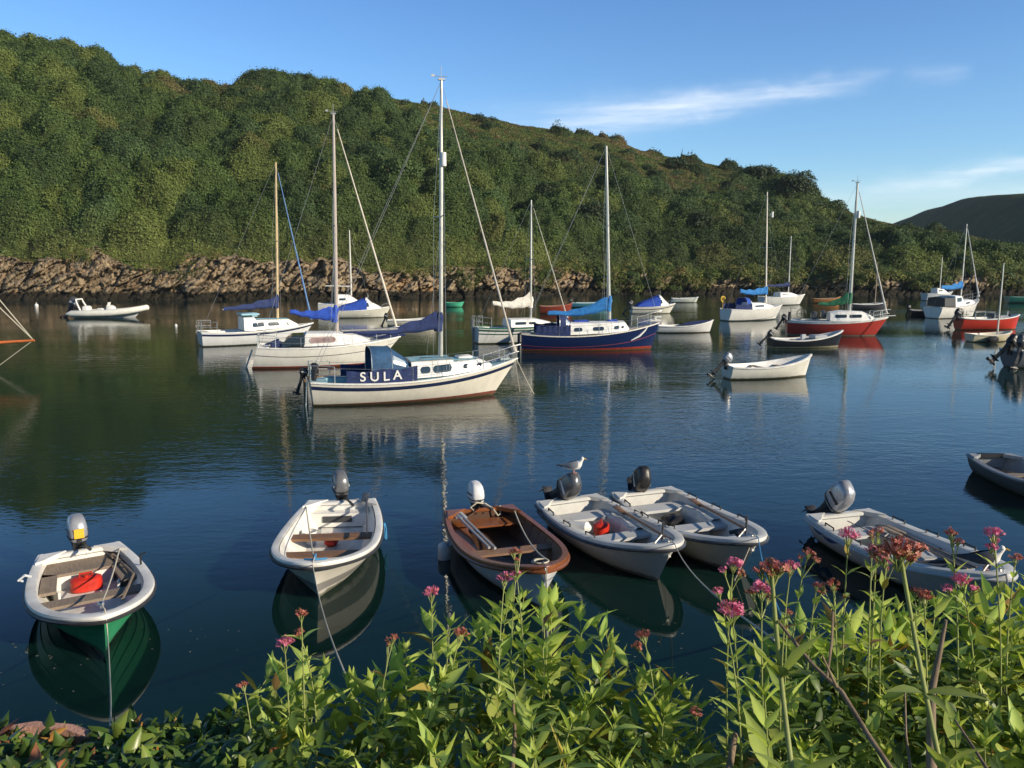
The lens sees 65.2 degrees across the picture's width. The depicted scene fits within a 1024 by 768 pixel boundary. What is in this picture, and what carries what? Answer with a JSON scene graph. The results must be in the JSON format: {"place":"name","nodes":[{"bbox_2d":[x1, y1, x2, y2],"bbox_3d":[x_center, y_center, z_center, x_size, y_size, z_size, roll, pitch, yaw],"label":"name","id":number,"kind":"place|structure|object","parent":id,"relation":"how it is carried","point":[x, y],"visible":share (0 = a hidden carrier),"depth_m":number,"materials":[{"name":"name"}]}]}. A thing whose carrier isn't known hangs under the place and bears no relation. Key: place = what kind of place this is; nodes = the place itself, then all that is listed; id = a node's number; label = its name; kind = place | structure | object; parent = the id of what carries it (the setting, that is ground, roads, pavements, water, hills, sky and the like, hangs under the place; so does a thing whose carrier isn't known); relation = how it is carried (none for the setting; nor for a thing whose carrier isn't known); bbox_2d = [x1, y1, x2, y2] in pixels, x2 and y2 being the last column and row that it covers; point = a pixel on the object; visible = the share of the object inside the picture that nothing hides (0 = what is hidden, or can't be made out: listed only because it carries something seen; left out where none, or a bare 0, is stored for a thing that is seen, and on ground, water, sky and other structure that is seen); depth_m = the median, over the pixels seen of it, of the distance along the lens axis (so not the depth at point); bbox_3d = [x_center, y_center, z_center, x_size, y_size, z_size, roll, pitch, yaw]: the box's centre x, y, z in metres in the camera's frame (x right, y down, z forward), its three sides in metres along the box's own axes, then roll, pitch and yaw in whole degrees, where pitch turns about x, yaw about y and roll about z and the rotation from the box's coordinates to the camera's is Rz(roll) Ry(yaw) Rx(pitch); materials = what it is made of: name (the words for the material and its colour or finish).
{"place":"outdoors","nodes":[
{"label":"outdoors","id":0,"kind":"place"},
{"bbox_2d":[0,249,411,291],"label":"hill","id":1,"kind":"structure","parent":0,"point":[34,259],"depth_m":104.34,"materials":[{"name":"plant"}]},
{"bbox_2d":[368,154,427,187],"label":"tree","id":2,"kind":"object","parent":1,"relation":"on","point":[390,163],"visible":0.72,"depth_m":123.16,"materials":[{"name":"green plant"}]},
{"bbox_2d":[472,113,488,122],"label":"bush","id":3,"kind":"object","parent":1,"relation":"on","point":[480,117],"visible":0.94,"depth_m":182.24,"materials":[{"name":"green plant"}]},
{"bbox_2d":[0,28,1023,274],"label":"hillside scrub","id":4,"kind":"object","parent":1,"relation":"on","point":[134,78],"visible":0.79,"depth_m":127.47,"materials":[{"name":"green plant"}]},
{"bbox_2d":[0,246,1023,300],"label":"shore rocks","id":5,"kind":"object","parent":1,"relation":"on","point":[101,276],"visible":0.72,"depth_m":103.45,"materials":[{"name":"stone"}]},
{"bbox_2d":[0,244,1023,293],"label":"cliff plants","id":6,"kind":"object","parent":5,"relation":"on","point":[834,267],"visible":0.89,"depth_m":117.56,"materials":[{"name":"green plant"}]},
{"bbox_2d":[531,182,560,197],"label":"tree","id":7,"kind":"object","parent":1,"relation":"on","point":[546,189],"visible":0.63,"depth_m":137.38,"materials":[{"name":"green plant"}]},
{"bbox_2d":[577,198,613,226],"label":"tree","id":8,"kind":"object","parent":1,"relation":"on","point":[598,209],"visible":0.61,"depth_m":132.05,"materials":[{"name":"green plant"}]},
{"bbox_2d":[585,260,624,284],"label":"tree","id":9,"kind":"object","parent":1,"relation":"on","point":[600,267],"visible":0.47,"depth_m":119.84,"materials":[{"name":"green plant"}]},
{"bbox_2d":[643,162,656,170],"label":"bush","id":10,"kind":"object","parent":1,"relation":"on","point":[648,165],"visible":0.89,"depth_m":173.89,"materials":[{"name":"green plant"}]},
{"bbox_2d":[664,157,688,168],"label":"bush","id":11,"kind":"object","parent":1,"relation":"on","point":[678,162],"visible":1,"depth_m":181.42,"materials":[{"name":"green plant"}]},
{"bbox_2d":[686,210,716,228],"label":"bush","id":12,"kind":"object","parent":1,"relation":"on","point":[696,216],"visible":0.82,"depth_m":138.02,"materials":[{"name":"green plant"}]},
{"bbox_2d":[741,164,780,179],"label":"tree","id":13,"kind":"object","parent":1,"relation":"on","point":[761,170],"visible":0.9,"depth_m":182.56,"materials":[{"name":"green plant"}]},
{"bbox_2d":[762,169,822,196],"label":"tree","id":14,"kind":"object","parent":1,"relation":"on","point":[801,181],"visible":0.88,"depth_m":171.89,"materials":[{"name":"green plant"}]},
{"bbox_2d":[813,198,847,212],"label":"tree","id":15,"kind":"object","parent":1,"relation":"on","point":[835,205],"visible":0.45,"depth_m":165.45,"materials":[{"name":"green plant"}]},
{"bbox_2d":[0,294,1023,767],"bbox_3d":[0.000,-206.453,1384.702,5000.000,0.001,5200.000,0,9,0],"label":"water","id":16,"kind":"structure","parent":0,"point":[198,474],"depth_m":18.17,"materials":[{"name":"blue liquid"}]},
{"bbox_2d":[0,300,34,364],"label":"yacht","id":17,"kind":"object","parent":16,"relation":"on","point":[16,341],"visible":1,"depth_m":34.26,"materials":[{"name":"brown wood"}]},
{"bbox_2d":[17,513,156,662],"bbox_3d":[-5.652,2.813,10.691,1.584,1.347,3.630,-6,10,-32],"label":"dinghy","id":18,"kind":"object","parent":16,"relation":"on","point":[49,597],"visible":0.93,"depth_m":10.75,"materials":[{"name":"green paint"}]},
{"bbox_2d":[70,571,102,593],"bbox_3d":[-5.984,2.765,11.245,0.412,0.254,0.280,-6,10,-32],"label":"fuel tank","id":19,"kind":"object","parent":18,"relation":"in","point":[85,582],"visible":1,"depth_m":11.16,"materials":[{"name":"red plastic"}]},
{"bbox_2d":[102,605,111,725],"bbox_3d":[-3.038,1.943,6.003,0.058,2.679,7.462,-5,10,-28],"label":"mooring rope","id":20,"kind":"object","parent":18,"relation":"attached to","point":[109,671],"visible":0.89,"depth_m":6.41,"materials":[{"name":"fabric"}]},
{"bbox_2d":[102,548,119,600],"bbox_3d":[-5.346,2.506,10.683,0.022,0.233,2.748,-3,9,-22],"label":"rope","id":21,"kind":"object","parent":18,"relation":"attached to","point":[111,575],"visible":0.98,"depth_m":10.68,"materials":[{"name":"fabric"}]},
{"bbox_2d":[60,296,148,317],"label":"inflatable boat","id":22,"kind":"object","parent":16,"relation":"on","point":[108,311],"visible":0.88,"depth_m":67.29,"materials":[{"name":"white plastic"}]},
{"bbox_2d":[195,162,313,346],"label":"yacht","id":23,"kind":"object","parent":16,"relation":"on","point":[250,328],"visible":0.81,"depth_m":45.72,"materials":[{"name":"blue paint"}]},
{"bbox_2d":[245,110,405,368],"bbox_3d":[-8.441,-6.345,35.789,7.212,11.973,2.543,-2,9,-14],"label":"yacht","id":24,"kind":"object","parent":16,"relation":"on","point":[298,350],"visible":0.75,"depth_m":35.67,"materials":[{"name":"grey paint"}]},
{"bbox_2d":[269,470,386,596],"bbox_3d":[-2.864,2.487,12.759,1.683,1.364,4.148,-1,9,-6],"label":"dinghy","id":25,"kind":"object","parent":16,"relation":"on","point":[357,528],"visible":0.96,"depth_m":12.86,"materials":[{"name":"plastic"}]},
{"bbox_2d":[302,528,316,545],"bbox_3d":[-3.338,2.527,13.180,0.250,0.225,0.250,0,9,0],"label":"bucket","id":26,"kind":"object","parent":25,"relation":"in","point":[306,531],"visible":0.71,"depth_m":13.16,"materials":[{"name":"plastic"}]},
{"bbox_2d":[306,506,313,556],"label":"rope","id":27,"kind":"object","parent":25,"relation":"attached to","point":[309,532],"visible":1,"depth_m":12.25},
{"bbox_2d":[324,532,338,546],"bbox_3d":[-2.962,2.550,13.141,0.200,0.191,0.260,0,9,0],"label":"bailer","id":28,"kind":"object","parent":25,"relation":"in","point":[331,543],"visible":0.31,"depth_m":13.03,"materials":[{"name":"red plastic"}]},
{"bbox_2d":[312,557,358,702],"bbox_3d":[-1.601,1.686,6.689,0.050,2.662,8.424,-2,9,-15],"label":"mooring rope","id":29,"kind":"object","parent":25,"relation":"attached to","point":[327,625],"visible":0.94,"depth_m":5.34,"materials":[{"name":"fabric"}]},
{"bbox_2d":[318,230,367,309],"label":"yacht","id":30,"kind":"object","parent":16,"relation":"on","point":[341,298],"visible":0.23,"depth_m":73.22,"materials":[{"name":"grey"}]},
{"bbox_2d":[338,297,389,317],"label":"motor boat","id":31,"kind":"object","parent":16,"relation":"on","point":[366,307],"visible":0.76,"depth_m":67.14,"materials":[{"name":"grey"}]},
{"bbox_2d":[381,313,424,325],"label":"rowing boat","id":32,"kind":"object","parent":16,"relation":"on","point":[399,322],"visible":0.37,"depth_m":58.76,"materials":[{"name":"plastic"}]},
{"bbox_2d":[293,71,520,407],"bbox_3d":[-3.442,-4.754,26.719,7.884,11.363,2.394,-3,9,-18],"label":"yacht","id":33,"kind":"object","parent":16,"relation":"on","point":[384,375],"visible":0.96,"depth_m":26.73,"materials":[{"name":"blue paint"}]},
{"bbox_2d":[446,302,463,306],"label":"rowing boat","id":34,"kind":"object","parent":16,"relation":"on","point":[454,304],"visible":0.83,"depth_m":83.42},
{"bbox_2d":[443,480,569,608],"bbox_3d":[-0.111,2.573,12.426,1.604,1.254,3.927,-3,9,-17],"label":"motor dinghy","id":35,"kind":"object","parent":16,"relation":"on","point":[498,527],"visible":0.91,"depth_m":12.62,"materials":[{"name":"brown wood"}]},
{"bbox_2d":[438,542,449,560],"bbox_3d":[-1.080,2.720,12.706,0.205,0.430,0.205,5,10,28],"label":"fender","id":36,"kind":"object","parent":35,"relation":"hanging from","point":[443,551],"visible":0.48,"depth_m":12.62,"materials":[{"name":"blue paint"}]},
{"bbox_2d":[455,514,489,548],"bbox_3d":[-0.695,2.335,12.977,0.110,0.093,1.818,-4,9,-22],"label":"oar","id":37,"kind":"object","parent":35,"relation":"on","point":[457,516],"visible":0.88,"depth_m":12.81,"materials":[{"name":"grey paint"}]},
{"bbox_2d":[458,511,495,549],"bbox_3d":[-0.613,2.334,12.949,0.110,0.103,1.819,-4,9,-22],"label":"oar","id":38,"kind":"object","parent":35,"relation":"on","point":[461,514],"visible":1,"depth_m":12.90,"materials":[{"name":"grey paint"}]},
{"bbox_2d":[514,511,548,559],"bbox_3d":[0.257,2.299,12.360,0.024,0.312,3.094,-1,9,-9],"label":"rope","id":39,"kind":"object","parent":35,"relation":"attached to","point":[542,556],"visible":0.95,"depth_m":12.44,"materials":[{"name":"fabric"}]},
{"bbox_2d":[471,200,567,343],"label":"yacht","id":40,"kind":"object","parent":16,"relation":"on","point":[482,334],"visible":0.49,"depth_m":46.37,"materials":[{"name":"white paint"}]},
{"bbox_2d":[539,303,572,313],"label":"rowing boat","id":41,"kind":"object","parent":16,"relation":"on","point":[544,309],"visible":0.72,"depth_m":72.60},
{"bbox_2d":[569,298,594,307],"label":"rowing boat","id":42,"kind":"object","parent":16,"relation":"on","point":[579,304],"visible":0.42,"depth_m":82.31,"materials":[{"name":"teal plastic"}]},
{"bbox_2d":[517,146,661,350],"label":"yacht","id":43,"kind":"object","parent":16,"relation":"on","point":[564,333],"visible":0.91,"depth_m":42.24,"materials":[{"name":"navy paint"},{"name":"white paint"},{"name":"aluminium"}]},
{"bbox_2d":[534,472,685,581],"bbox_3d":[1.494,2.272,13.201,1.564,1.208,4.104,-4,9,-23],"label":"dinghy","id":44,"kind":"object","parent":16,"relation":"on","point":[627,544],"visible":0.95,"depth_m":12.90,"materials":[{"name":"grey paint"}]},
{"bbox_2d":[557,457,586,473],"bbox_3d":[1.038,1.404,13.960,0.540,0.304,0.187,2,9,14],"label":"gull","id":45,"kind":"object","parent":44,"relation":"on","point":[574,465],"visible":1,"depth_m":13.89,"materials":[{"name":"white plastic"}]},
{"bbox_2d":[569,521,590,531],"bbox_3d":[1.136,2.370,13.237,0.360,0.200,0.190,-3,6,32],"label":"fender","id":46,"kind":"object","parent":44,"relation":"in","point":[584,526],"visible":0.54,"depth_m":13.14,"materials":[{"name":"plastic"}]},
{"bbox_2d":[593,518,609,535],"bbox_3d":[1.507,2.422,13.496,0.280,0.292,0.340,0,9,0],"label":"fuel tank","id":47,"kind":"object","parent":44,"relation":"in","point":[600,526],"visible":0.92,"depth_m":13.38,"materials":[{"name":"red plastic"}]},
{"bbox_2d":[616,504,663,538],"bbox_3d":[2.016,2.172,12.788,0.020,0.268,2.445,-1,9,-9],"label":"rope","id":48,"kind":"object","parent":44,"relation":"attached to","point":[642,527],"visible":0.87,"depth_m":12.52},
{"bbox_2d":[672,542,774,640],"bbox_3d":[1.537,1.483,6.880,0.112,2.926,9.101,1,9,9],"label":"mooring rope","id":49,"kind":"object","parent":44,"relation":"attached to","point":[754,625],"visible":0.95,"depth_m":3.85,"materials":[{"name":"fabric"}]},
{"bbox_2d":[622,295,675,313],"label":"motor boat","id":50,"kind":"object","parent":16,"relation":"on","point":[659,303],"visible":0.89,"depth_m":72.47,"materials":[{"name":"blue paint"}]},
{"bbox_2d":[671,297,697,302],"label":"rowing boat","id":51,"kind":"object","parent":16,"relation":"on","point":[687,300],"visible":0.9,"depth_m":92.60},
{"bbox_2d":[656,319,713,332],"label":"rowing boat","id":52,"kind":"object","parent":16,"relation":"on","point":[703,326],"visible":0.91,"depth_m":52.97,"materials":[{"name":"white"}]},
{"bbox_2d":[609,466,768,572],"bbox_3d":[2.867,2.219,13.581,1.604,1.198,4.280,-3,9,-19],"label":"dinghy","id":53,"kind":"object","parent":16,"relation":"on","point":[713,535],"visible":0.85,"depth_m":13.46,"materials":[{"name":"grey paint"}]},
{"bbox_2d":[733,547,749,580],"bbox_3d":[3.382,2.635,11.778,0.296,0.768,0.023,2,9,13],"label":"mooring rope","id":54,"kind":"object","parent":53,"relation":"attached to","point":[742,563],"visible":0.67,"depth_m":11.76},
{"bbox_2d":[756,536,780,615],"bbox_3d":[2.204,1.465,6.997,0.118,2.925,9.624,3,9,16],"label":"mooring rope","id":55,"kind":"object","parent":53,"relation":"attached to","point":[765,573],"visible":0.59,"depth_m":7.46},
{"bbox_2d":[720,192,782,320],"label":"yacht","id":56,"kind":"object","parent":16,"relation":"on","point":[746,309],"visible":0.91,"depth_m":64.18,"materials":[{"name":"blue paint"}]},
{"bbox_2d":[707,352,811,379],"bbox_3d":[10.069,-0.710,32.492,4.671,1.246,1.556,-2,9,-12],"label":"motor dinghy","id":57,"kind":"object","parent":16,"relation":"on","point":[793,366],"visible":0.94,"depth_m":32.10,"materials":[{"name":"white plastic"}]},
{"bbox_2d":[758,236,804,304],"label":"yacht","id":58,"kind":"object","parent":16,"relation":"on","point":[786,298],"visible":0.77,"depth_m":86.98,"materials":[{"name":"grey"}]},
{"bbox_2d":[757,329,843,347],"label":"rowing boat","id":59,"kind":"object","parent":16,"relation":"on","point":[828,339],"visible":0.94,"depth_m":43.67,"materials":[{"name":"black plastic"}]},
{"bbox_2d":[810,296,840,302],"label":"rowing boat","id":60,"kind":"object","parent":16,"relation":"on","point":[815,300],"visible":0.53,"depth_m":91.40,"materials":[{"name":"wood"}]},
{"bbox_2d":[773,180,895,335],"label":"yacht","id":61,"kind":"object","parent":16,"relation":"on","point":[849,322],"visible":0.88,"depth_m":50.89,"materials":[{"name":"red"}]},
{"bbox_2d":[851,262,885,308],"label":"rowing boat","id":62,"kind":"object","parent":16,"relation":"on","point":[877,305],"visible":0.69,"depth_m":79.72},
{"bbox_2d":[800,480,1017,609],"bbox_3d":[5.861,2.384,12.271,1.604,1.266,4.192,-2,9,-15],"label":"dinghy","id":63,"kind":"object","parent":16,"relation":"on","point":[830,516],"visible":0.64,"depth_m":12.35,"materials":[{"name":"white plastic"}]},
{"bbox_2d":[951,545,1010,570],"bbox_3d":[6.215,2.287,10.620,0.675,0.380,0.234,4,10,25],"label":"gull","id":64,"kind":"object","parent":63,"relation":"on","point":[974,558],"visible":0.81,"depth_m":10.54,"materials":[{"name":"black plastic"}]},
{"bbox_2d":[905,305,924,315],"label":"rowing boat","id":65,"kind":"object","parent":16,"relation":"on","point":[917,312],"visible":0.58,"depth_m":70.15,"materials":[{"name":"grey paint"}]},
{"bbox_2d":[921,257,952,300],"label":"yacht","id":66,"kind":"object","parent":16,"relation":"on","point":[934,292],"visible":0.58,"depth_m":97.33,"materials":[{"name":"grey"}]},
{"bbox_2d":[923,224,979,318],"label":"yacht","id":67,"kind":"object","parent":16,"relation":"on","point":[942,307],"visible":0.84,"depth_m":66.92,"materials":[{"name":"grey"}]},
{"bbox_2d":[944,308,1019,329],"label":"motor boat","id":68,"kind":"object","parent":16,"relation":"on","point":[959,321],"visible":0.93,"depth_m":55.34,"materials":[{"name":"red plastic"}]},
{"bbox_2d":[964,263,1012,341],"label":"sailboat","id":69,"kind":"object","parent":16,"relation":"on","point":[1003,336],"visible":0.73,"depth_m":47.09,"materials":[{"name":"beige paint"}]},
{"bbox_2d":[986,336,998,342],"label":"fender","id":70,"kind":"object","parent":69,"relation":"hanging from","point":[992,339],"visible":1,"depth_m":46.54,"materials":[{"name":"black plastic"}]},
{"bbox_2d":[966,453,1023,495],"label":"dinghy","id":71,"kind":"object","parent":16,"relation":"on","point":[1005,470],"visible":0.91,"depth_m":17.46,"materials":[{"name":"grey plastic"}]},
{"bbox_2d":[986,332,1023,368],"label":"motor boat","id":72,"kind":"object","parent":16,"relation":"on","point":[1010,353],"visible":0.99,"depth_m":35.54,"materials":[{"name":"black plastic"}]},
{"bbox_2d":[1004,296,1023,302],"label":"rowing boat","id":73,"kind":"object","parent":16,"relation":"on","point":[1010,299],"visible":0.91,"depth_m":91.40,"materials":[{"name":"teal paint"}]},
{"bbox_2d":[0,0,1023,223],"label":"sky","id":74,"kind":"structure","parent":0,"point":[917,103],"materials":[{"name":"blue"}]},
{"bbox_2d":[893,193,1023,243],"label":"hill","id":75,"kind":"structure","parent":0,"point":[997,217],"depth_m":428.21,"materials":[{"name":"plant"}]},
{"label":"ground","id":76,"kind":"structure","parent":0,"visible":0},
{"bbox_2d":[210,650,314,767],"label":"valerian plant","id":77,"kind":"object","parent":76,"relation":"on","point":[232,701],"visible":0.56,"depth_m":2.34,"materials":[{"name":"green plant"}]},
{"bbox_2d":[228,608,388,767],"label":"valerian plant","id":78,"kind":"object","parent":76,"relation":"on","point":[315,701],"visible":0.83,"depth_m":2.29,"materials":[{"name":"green plant"}]},
{"bbox_2d":[312,633,426,767],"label":"valerian plant","id":79,"kind":"object","parent":76,"relation":"on","point":[374,693],"visible":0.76,"depth_m":2.31,"materials":[{"name":"green plant"}]},
{"bbox_2d":[375,585,495,767],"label":"valerian plant","id":80,"kind":"object","parent":76,"relation":"on","point":[432,712],"visible":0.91,"depth_m":2.12,"materials":[{"name":"green plant"}]},
{"bbox_2d":[446,547,580,767],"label":"valerian plant","id":81,"kind":"object","parent":76,"relation":"on","point":[531,748],"visible":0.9,"depth_m":2.16,"materials":[{"name":"green plant"}]},
{"bbox_2d":[515,581,650,767],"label":"valerian plant","id":82,"kind":"object","parent":76,"relation":"on","point":[598,670],"visible":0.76,"depth_m":2.25,"materials":[{"name":"green plant"}]},
{"bbox_2d":[220,638,1023,767],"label":"undergrowth","id":83,"kind":"object","parent":76,"relation":"on","point":[564,686],"visible":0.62,"depth_m":1.96,"materials":[{"name":"green plant"}]},
{"bbox_2d":[510,700,516,767],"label":"dead stalk","id":84,"kind":"object","parent":83,"relation":"on","point":[513,754],"visible":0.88,"depth_m":1.85,"materials":[{"name":"plant"}]},
{"bbox_2d":[576,626,689,767],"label":"valerian plant","id":85,"kind":"object","parent":76,"relation":"on","point":[641,680],"visible":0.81,"depth_m":2.21,"materials":[{"name":"green plant"}]},
{"bbox_2d":[617,664,730,767],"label":"valerian plant","id":86,"kind":"object","parent":76,"relation":"on","point":[667,722],"visible":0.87,"depth_m":2.10,"materials":[{"name":"green plant"}]},
{"bbox_2d":[719,559,837,767],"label":"valerian plant","id":87,"kind":"object","parent":76,"relation":"on","point":[779,748],"visible":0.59,"depth_m":1.89,"materials":[{"name":"green plant"}]},
{"bbox_2d":[707,556,851,767],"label":"valerian plant","id":88,"kind":"object","parent":76,"relation":"on","point":[750,719],"visible":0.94,"depth_m":1.88,"materials":[{"name":"green plant"}]},
{"bbox_2d":[725,732,737,767],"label":"dead stalk","id":89,"kind":"object","parent":88,"relation":"on","point":[731,753],"visible":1,"depth_m":1.82,"materials":[{"name":"plant"}]},
{"bbox_2d":[778,612,892,767],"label":"dead stalk","id":90,"kind":"object","parent":88,"relation":"on","point":[870,738],"visible":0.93,"depth_m":1.48,"materials":[{"name":"plant"}]},
{"bbox_2d":[736,557,848,767],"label":"valerian plant","id":91,"kind":"object","parent":76,"relation":"on","point":[773,575],"visible":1,"depth_m":1.09,"materials":[{"name":"green plant"}]},
{"bbox_2d":[764,547,903,767],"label":"valerian plant","id":92,"kind":"object","parent":76,"relation":"on","point":[814,650],"visible":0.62,"depth_m":2.14,"materials":[{"name":"green plant"}]},
{"bbox_2d":[808,526,925,767],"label":"valerian plant","id":93,"kind":"object","parent":76,"relation":"on","point":[866,674],"visible":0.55,"depth_m":2.05,"materials":[{"name":"green plant"}]},
{"bbox_2d":[850,556,964,767],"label":"valerian plant","id":94,"kind":"object","parent":76,"relation":"on","point":[924,598],"visible":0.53,"depth_m":2.04,"materials":[{"name":"green plant"}]},
{"bbox_2d":[904,692,911,767],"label":"dead stalk","id":95,"kind":"object","parent":94,"relation":"on","point":[908,753],"visible":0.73,"depth_m":1.62,"materials":[{"name":"plant"}]},
{"bbox_2d":[926,619,947,767],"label":"dead stalk","id":96,"kind":"object","parent":94,"relation":"attached to","point":[930,762],"visible":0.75,"depth_m":1.59,"materials":[{"name":"plant"}]},
{"bbox_2d":[954,719,987,767],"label":"dead stalk","id":97,"kind":"object","parent":94,"relation":"on","point":[981,760],"visible":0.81,"depth_m":1.53,"materials":[{"name":"plant"}]},
{"bbox_2d":[866,535,990,767],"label":"valerian plant","id":98,"kind":"object","parent":76,"relation":"on","point":[899,565],"visible":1,"depth_m":1.09,"materials":[{"name":"green plant"}]},
{"bbox_2d":[895,526,1023,767],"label":"valerian plant","id":99,"kind":"object","parent":76,"relation":"on","point":[950,727],"visible":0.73,"depth_m":2.01,"materials":[{"name":"green plant"}]},
{"bbox_2d":[951,527,1023,767],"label":"valerian plant","id":100,"kind":"object","parent":76,"relation":"on","point":[1011,631],"visible":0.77,"depth_m":2.01,"materials":[{"name":"green plant"}]},
{"bbox_3d":[0.000,3.034,2.663,28.000,3.759,0.690,0,9,0],"label":"quay wall","id":101,"kind":"object","parent":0,"visible":0},
{"bbox_2d":[2,721,116,745],"bbox_3d":[-1.292,1.046,2.318,0.414,0.092,0.080,2,9,16],"label":"coping stone","id":102,"kind":"object","parent":101,"relation":"on","point":[72,729],"visible":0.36,"depth_m":2.33,"materials":[{"name":"stone"}]},
{"bbox_2d":[0,696,285,767],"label":"ivy","id":103,"kind":"object","parent":102,"relation":"on","point":[168,742],"visible":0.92,"depth_m":2.16,"materials":[{"name":"green plant"}]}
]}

